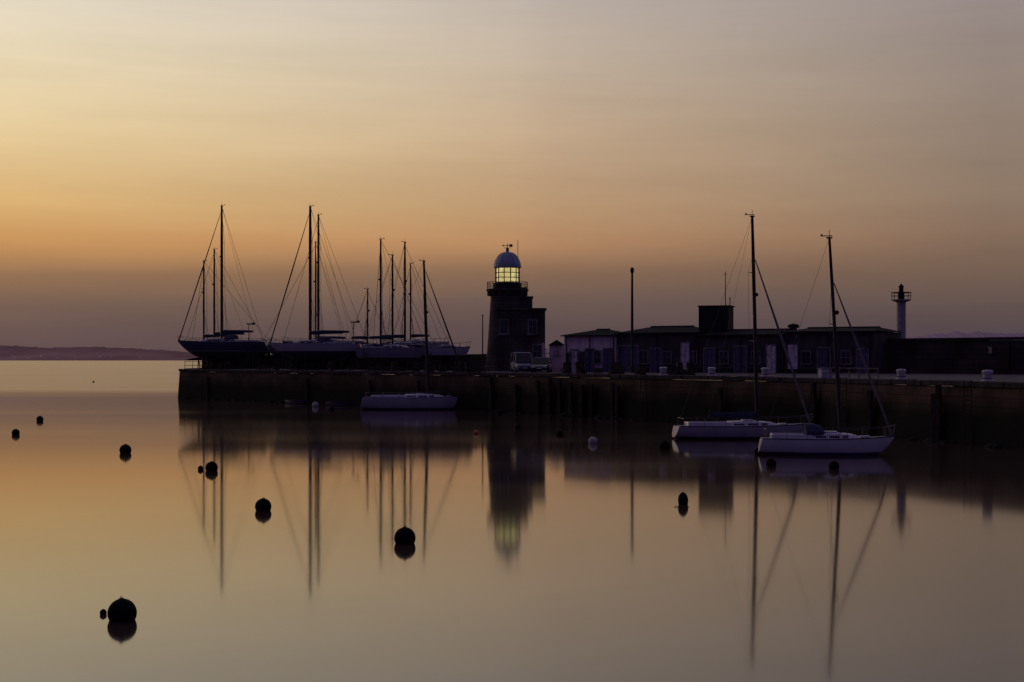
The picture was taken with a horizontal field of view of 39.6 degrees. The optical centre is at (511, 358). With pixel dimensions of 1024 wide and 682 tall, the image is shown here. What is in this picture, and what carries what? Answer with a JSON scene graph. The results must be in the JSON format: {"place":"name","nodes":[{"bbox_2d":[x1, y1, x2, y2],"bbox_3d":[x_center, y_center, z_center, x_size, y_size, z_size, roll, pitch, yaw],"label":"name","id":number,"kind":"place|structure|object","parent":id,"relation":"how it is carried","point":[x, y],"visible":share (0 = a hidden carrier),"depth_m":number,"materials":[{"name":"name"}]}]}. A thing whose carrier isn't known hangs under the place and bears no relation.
{"place":"outdoors","nodes":[
{"label":"outdoors","id":0,"kind":"place"},
{"bbox_2d":[0,345,201,360],"bbox_3d":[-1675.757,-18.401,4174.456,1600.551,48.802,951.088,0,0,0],"label":"distant shoreline","id":1,"kind":"structure","parent":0,"point":[15,353],"depth_m":3957.19,"materials":[{"name":"grey"}]},
{"bbox_2d":[0,360,1023,681],"bbox_3d":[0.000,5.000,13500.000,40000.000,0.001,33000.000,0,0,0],"label":"sea water","id":2,"kind":"structure","parent":0,"point":[538,550],"depth_m":37.45,"materials":[{"name":"grey liquid"}]},
{"bbox_2d":[12,429,19,434],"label":"mooring buoy","id":3,"kind":"object","parent":2,"relation":"on","point":[15,431],"visible":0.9,"depth_m":93.05,"materials":[{"name":"black plastic"}]},
{"bbox_2d":[36,416,42,420],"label":"mooring buoy","id":4,"kind":"object","parent":2,"relation":"on","point":[39,418],"visible":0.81,"depth_m":113.77,"materials":[{"name":"black plastic"}]},
{"bbox_2d":[100,609,106,614],"bbox_3d":[-7.993,4.960,27.810,0.137,0.148,0.137,0,-4,-35],"label":"pickup buoy","id":5,"kind":"object","parent":2,"relation":"on","point":[103,611],"visible":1,"depth_m":27.76,"materials":[{"name":"black plastic"}]},
{"bbox_2d":[107,596,136,621],"bbox_3d":[-7.453,4.837,27.184,0.557,0.600,0.557,-4,-1,39],"label":"mooring buoy","id":6,"kind":"object","parent":2,"relation":"on","point":[120,609],"visible":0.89,"depth_m":26.99,"materials":[{"name":"black plastic"}]},
{"bbox_2d":[119,443,130,452],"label":"mooring buoy","id":7,"kind":"object","parent":2,"relation":"on","point":[125,448],"visible":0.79,"depth_m":75.03,"materials":[{"name":"black plastic"}]},
{"bbox_2d":[205,461,217,470],"bbox_3d":[-13.383,4.836,63.371,0.561,0.604,0.561,-3,-6,39],"label":"mooring buoy","id":8,"kind":"object","parent":2,"relation":"on","point":[211,466],"visible":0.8,"depth_m":63.16,"materials":[{"name":"black plastic"}]},
{"bbox_2d":[255,498,270,510],"bbox_3d":[-8.183,4.841,46.787,0.545,0.587,0.545,5,3,33],"label":"mooring buoy","id":9,"kind":"object","parent":2,"relation":"on","point":[263,504],"visible":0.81,"depth_m":46.60,"materials":[{"name":"black plastic"}]},
{"bbox_2d":[285,399,306,403],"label":"rowing tender","id":10,"kind":"object","parent":2,"relation":"on","point":[297,401],"visible":0.95,"depth_m":157.63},
{"bbox_2d":[325,401,350,405],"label":"rowing tender","id":11,"kind":"object","parent":2,"relation":"on","point":[339,403],"visible":0.94,"depth_m":150.97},
{"bbox_2d":[394,525,415,544],"bbox_3d":[-2.898,4.827,38.490,0.592,0.637,0.592,-5,-7,41],"label":"mooring buoy","id":12,"kind":"object","parent":2,"relation":"on","point":[404,535],"visible":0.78,"depth_m":38.28,"materials":[{"name":"black plastic"}]},
{"bbox_2d":[360,259,462,409],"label":"moored sailboat","id":13,"kind":"object","parent":2,"relation":"on","point":[423,401],"visible":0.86,"depth_m":138.90,"materials":[{"name":"white plastic"}]},
{"bbox_2d":[588,436,597,443],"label":"mooring buoy","id":14,"kind":"object","parent":2,"relation":"on","point":[592,440],"visible":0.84,"depth_m":83.51,"materials":[{"name":"white plastic"}]},
{"bbox_2d":[659,441,669,448],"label":"mooring buoy","id":15,"kind":"object","parent":2,"relation":"on","point":[664,445],"visible":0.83,"depth_m":78.38,"materials":[{"name":"black plastic"}]},
{"bbox_2d":[678,492,687,504],"bbox_3d":[5.865,4.840,48.759,0.354,0.600,0.354,1,4,38],"label":"spar buoy","id":16,"kind":"object","parent":2,"relation":"on","point":[682,498],"visible":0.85,"depth_m":48.63,"materials":[{"name":"black plastic"}]},
{"bbox_2d":[672,213,812,439],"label":"moored sailboat","id":17,"kind":"object","parent":2,"relation":"on","point":[747,428],"visible":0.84,"depth_m":88.52,"materials":[{"name":"white plastic"}]},
{"bbox_2d":[734,423,766,424],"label":"cabin windows","id":18,"kind":"structure","parent":17,"relation":"in","point":[742,423],"depth_m":88.25,"materials":[{"name":"black glass"}]},
{"bbox_2d":[766,458,776,465],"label":"mooring buoy","id":19,"kind":"object","parent":2,"relation":"on","point":[770,461],"visible":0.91,"depth_m":66.06,"materials":[{"name":"black plastic"}]},
{"bbox_2d":[758,230,894,455],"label":"moored sailboat","id":20,"kind":"object","parent":2,"relation":"on","point":[812,439],"visible":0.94,"depth_m":73.42,"materials":[{"name":"white plastic"}]},
{"bbox_2d":[816,435,848,437],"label":"cabin windows","id":21,"kind":"structure","parent":20,"relation":"in","point":[845,436],"depth_m":73.31,"materials":[{"name":"black glass"}]},
{"bbox_2d":[829,460,838,468],"bbox_3d":[14.639,4.859,64.668,0.482,0.519,0.482,4,-2,-24],"label":"mooring buoy","id":22,"kind":"object","parent":2,"relation":"on","point":[834,464],"visible":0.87,"depth_m":64.50,"materials":[{"name":"black plastic"}]},
{"bbox_2d":[0,0,1023,356],"label":"sky","id":23,"kind":"structure","parent":0,"point":[597,140],"materials":[{"name":"orange"}]},
{"bbox_2d":[178,368,1023,448],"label":"stone quay","id":24,"kind":"structure","parent":0,"point":[970,409],"depth_m":111.29,"materials":[{"name":"stone"}]},
{"bbox_2d":[185,361,207,368],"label":"quay railing","id":25,"kind":"object","parent":24,"relation":"on","point":[192,365],"visible":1,"depth_m":178.35,"materials":[{"name":"grey metal"}]},
{"bbox_2d":[177,204,268,368],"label":"yacht on cradle","id":26,"kind":"object","parent":24,"relation":"on","point":[215,352],"visible":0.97,"depth_m":183.05,"materials":[{"name":"plastic"}]},
{"bbox_2d":[246,322,254,339],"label":"wind generator","id":27,"kind":"object","parent":26,"relation":"attached to","point":[252,323],"visible":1,"depth_m":182.97,"materials":[{"name":"grey metal"}]},
{"bbox_2d":[184,248,269,368],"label":"yacht on cradle","id":28,"kind":"object","parent":24,"relation":"on","point":[218,333],"visible":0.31,"depth_m":191.90,"materials":[{"name":"black metal"}]},
{"bbox_2d":[190,260,269,366],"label":"yacht on cradle","id":29,"kind":"object","parent":24,"relation":"on","point":[208,335],"visible":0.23,"depth_m":197.94,"materials":[{"name":"black metal"}]},
{"bbox_2d":[260,239,345,368],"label":"yacht on cradle","id":30,"kind":"object","parent":24,"relation":"on","point":[274,352],"visible":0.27,"depth_m":186.84,"materials":[{"name":"black metal"}]},
{"bbox_2d":[269,205,361,369],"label":"yacht on cradle","id":31,"kind":"object","parent":24,"relation":"on","point":[315,354],"visible":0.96,"depth_m":170.12,"materials":[{"name":"white plastic"}]},
{"bbox_2d":[282,212,370,368],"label":"yacht on cradle","id":32,"kind":"object","parent":24,"relation":"on","point":[319,318],"visible":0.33,"depth_m":178.90,"materials":[{"name":"black metal"}]},
{"bbox_2d":[202,354,486,368],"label":"sea wall","id":33,"kind":"structure","parent":24,"relation":"on","point":[271,361],"depth_m":192.47,"materials":[{"name":"stone"}]},
{"bbox_2d":[346,288,385,369],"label":"yacht on cradle","id":34,"kind":"object","parent":24,"relation":"on","point":[363,343],"visible":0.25,"depth_m":175.77,"materials":[{"name":"black metal"}]},
{"bbox_2d":[351,320,359,341],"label":"wind generator","id":35,"kind":"object","parent":34,"relation":"attached to","point":[358,321],"visible":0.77,"depth_m":175.96,"materials":[{"name":"grey metal"}]},
{"bbox_2d":[356,252,424,370],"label":"yacht on cradle","id":36,"kind":"object","parent":24,"relation":"on","point":[404,355],"visible":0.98,"depth_m":159.33,"materials":[{"name":"plastic"}]},
{"bbox_2d":[372,238,436,369],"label":"yacht on cradle","id":37,"kind":"object","parent":24,"relation":"on","point":[405,343],"visible":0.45,"depth_m":167.52,"materials":[{"name":"black metal"}]},
{"bbox_2d":[382,241,449,369],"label":"yacht on cradle","id":38,"kind":"object","parent":24,"relation":"on","point":[404,313],"visible":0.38,"depth_m":174.88,"materials":[{"name":"black metal"}]},
{"bbox_2d":[390,261,442,341],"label":"yacht on cradle","id":39,"kind":"object","parent":24,"relation":"on","point":[412,331],"visible":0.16,"depth_m":182.92,"materials":[{"name":"black metal"}]},
{"bbox_2d":[423,341,470,370],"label":"yacht on cradle","id":40,"kind":"object","parent":24,"relation":"on","point":[444,354],"visible":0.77,"depth_m":159.44,"materials":[{"name":"white plastic"}]},
{"bbox_2d":[482,315,484,370],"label":"flagpole","id":41,"kind":"object","parent":24,"relation":"on","point":[482,343],"visible":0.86,"depth_m":151.94,"materials":[{"name":"metal"}]},
{"bbox_2d":[484,244,546,370],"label":"lighthouse","id":42,"kind":"object","parent":24,"relation":"on","point":[516,322],"visible":0.94,"depth_m":152.51,"materials":[{"name":"stone"}]},
{"bbox_2d":[501,320,540,356],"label":"window panes","id":43,"kind":"structure","parent":42,"relation":"in","point":[503,322],"depth_m":152.37,"materials":[{"name":"black glass"}]},
{"bbox_2d":[510,352,532,371],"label":"parked van","id":44,"kind":"object","parent":24,"relation":"on","point":[520,360],"visible":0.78,"depth_m":142.69,"materials":[{"name":"white metal"}]},
{"bbox_2d":[529,357,551,371],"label":"parked car","id":45,"kind":"object","parent":24,"relation":"on","point":[541,363],"visible":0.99,"depth_m":139.10,"materials":[{"name":"grey metal"}]},
{"bbox_2d":[542,343,563,370],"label":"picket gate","id":46,"kind":"structure","parent":24,"relation":"on","point":[544,352],"depth_m":149.97,"materials":[{"name":"white wood"}]},
{"bbox_2d":[549,340,563,370],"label":"harbour kiosk","id":47,"kind":"object","parent":24,"relation":"on","point":[557,344],"visible":0.69,"depth_m":155.00,"materials":[{"name":"stone"}]},
{"bbox_2d":[560,329,620,371],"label":"harbour shed","id":48,"kind":"structure","parent":24,"relation":"on","point":[593,349],"depth_m":144.38,"materials":[{"name":"stone"}]},
{"bbox_2d":[571,350,576,371],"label":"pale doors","id":49,"kind":"structure","parent":48,"relation":"in","point":[574,352],"depth_m":145.29,"materials":[{"name":"paint"}]},
{"bbox_2d":[567,351,599,362],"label":"windows","id":50,"kind":"structure","parent":48,"relation":"in","point":[597,353],"depth_m":144.72,"materials":[{"name":"black glass"}]},
{"bbox_2d":[586,349,610,371],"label":"dark doors","id":51,"kind":"structure","parent":48,"relation":"in","point":[587,350],"depth_m":144.26,"materials":[{"name":"blue paint"}]},
{"bbox_2d":[630,267,633,372],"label":"harbour lamp post","id":52,"kind":"object","parent":24,"relation":"on","point":[632,337],"visible":1,"depth_m":135.89,"materials":[{"name":"black metal"}]},
{"bbox_2d":[614,325,703,372],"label":"harbour shed","id":53,"kind":"structure","parent":24,"relation":"on","point":[656,348],"depth_m":140.28,"materials":[{"name":"stone"}]},
{"bbox_2d":[618,346,660,371],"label":"dark doors","id":54,"kind":"structure","parent":53,"relation":"in","point":[622,350],"depth_m":141.40,"materials":[{"name":"blue paint"}]},
{"bbox_2d":[639,351,694,362],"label":"windows","id":55,"kind":"structure","parent":53,"relation":"in","point":[665,354],"depth_m":139.79,"materials":[{"name":"black glass"}]},
{"bbox_2d":[681,343,688,368],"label":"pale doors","id":56,"kind":"structure","parent":53,"relation":"in","point":[684,346],"depth_m":138.67,"materials":[{"name":"paint"}]},
{"bbox_2d":[659,367,667,374],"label":"mooring bollard","id":57,"kind":"object","parent":24,"relation":"on","point":[663,370],"visible":0.98,"depth_m":113.93,"materials":[{"name":"metal"}]},
{"bbox_2d":[707,367,716,375],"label":"mooring bollard","id":58,"kind":"object","parent":24,"relation":"on","point":[711,370],"visible":0.98,"depth_m":108.95,"materials":[{"name":"metal"}]},
{"bbox_2d":[696,328,790,372],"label":"harbour shed","id":59,"kind":"structure","parent":24,"relation":"on","point":[736,353],"depth_m":135.12,"materials":[{"name":"stone"}]},
{"bbox_2d":[700,306,732,333],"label":"housing","id":60,"kind":"object","parent":59,"relation":"on","point":[705,328],"visible":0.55,"depth_m":138.81,"materials":[{"name":"metal"}]},
{"bbox_2d":[699,272,729,330],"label":"louvres and aerials","id":61,"kind":"object","parent":60,"relation":"attached to","point":[716,312],"visible":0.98,"depth_m":138.86,"materials":[{"name":"black metal"}]},
{"bbox_2d":[698,305,734,306],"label":"cap","id":62,"kind":"object","parent":60,"relation":"on","point":[714,305],"visible":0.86,"depth_m":138.76,"materials":[{"name":"stone"}]},
{"bbox_2d":[704,346,745,372],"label":"dark doors","id":63,"kind":"structure","parent":59,"relation":"in","point":[737,349],"depth_m":135.19,"materials":[{"name":"blue paint"}]},
{"bbox_2d":[720,352,759,362],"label":"windows","id":64,"kind":"structure","parent":59,"relation":"in","point":[724,354],"depth_m":135.79,"materials":[{"name":"black glass"}]},
{"bbox_2d":[767,345,774,372],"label":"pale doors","id":65,"kind":"structure","parent":59,"relation":"in","point":[770,348],"depth_m":133.10,"materials":[{"name":"paint"}]},
{"bbox_2d":[761,367,769,375],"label":"mooring bollard","id":66,"kind":"object","parent":24,"relation":"on","point":[765,371],"visible":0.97,"depth_m":103.92,"materials":[{"name":"metal"}]},
{"bbox_2d":[788,345,797,372],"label":"notice board","id":67,"kind":"object","parent":24,"relation":"on","point":[793,357],"visible":0.88,"depth_m":129.44,"materials":[{"name":"paint"}]},
{"bbox_2d":[817,368,831,377],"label":"storage box","id":68,"kind":"object","parent":24,"relation":"on","point":[823,372],"visible":0.84,"depth_m":99.06,"materials":[{"name":"paint"}]},
{"bbox_2d":[781,326,900,373],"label":"harbour shed","id":69,"kind":"structure","parent":24,"relation":"on","point":[814,344],"depth_m":129.22,"materials":[{"name":"stone"}]},
{"bbox_2d":[787,323,798,329],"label":"roof vent","id":70,"kind":"object","parent":69,"relation":"on","point":[793,326],"visible":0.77,"depth_m":135.63,"materials":[{"name":"metal"}]},
{"bbox_2d":[802,351,849,363],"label":"windows","id":71,"kind":"structure","parent":69,"relation":"in","point":[844,353],"depth_m":128.47,"materials":[{"name":"black glass"}]},
{"bbox_2d":[818,348,867,372],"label":"dark doors","id":72,"kind":"structure","parent":69,"relation":"in","point":[822,352],"depth_m":129.22,"materials":[{"name":"blue paint"}]},
{"bbox_2d":[820,367,878,378],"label":"quay railing","id":73,"kind":"object","parent":24,"relation":"on","point":[849,373],"visible":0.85,"depth_m":95.50,"materials":[{"name":"metal"}]},
{"bbox_2d":[895,369,906,378],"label":"mooring bollard","id":74,"kind":"object","parent":24,"relation":"on","point":[901,373],"visible":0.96,"depth_m":90.30,"materials":[{"name":"metal"}]},
{"bbox_2d":[891,284,911,337],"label":"harbour beacon tower","id":75,"kind":"structure","parent":24,"relation":"on","point":[901,300],"depth_m":142.60,"materials":[{"name":"paint"}]},
{"bbox_2d":[887,337,1023,373],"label":"sea wall","id":76,"kind":"structure","parent":24,"relation":"on","point":[942,356],"depth_m":125.87,"materials":[{"name":"stone"}]},
{"bbox_2d":[981,370,993,381],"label":"mooring bollard","id":77,"kind":"object","parent":24,"relation":"on","point":[987,375],"visible":1,"depth_m":82.59,"materials":[{"name":"metal"}]},
{"bbox_2d":[912,331,1023,337],"bbox_3d":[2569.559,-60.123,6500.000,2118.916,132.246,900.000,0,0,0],"label":"distant hill","id":78,"kind":"structure","parent":0,"point":[958,334],"depth_m":6459.70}
]}

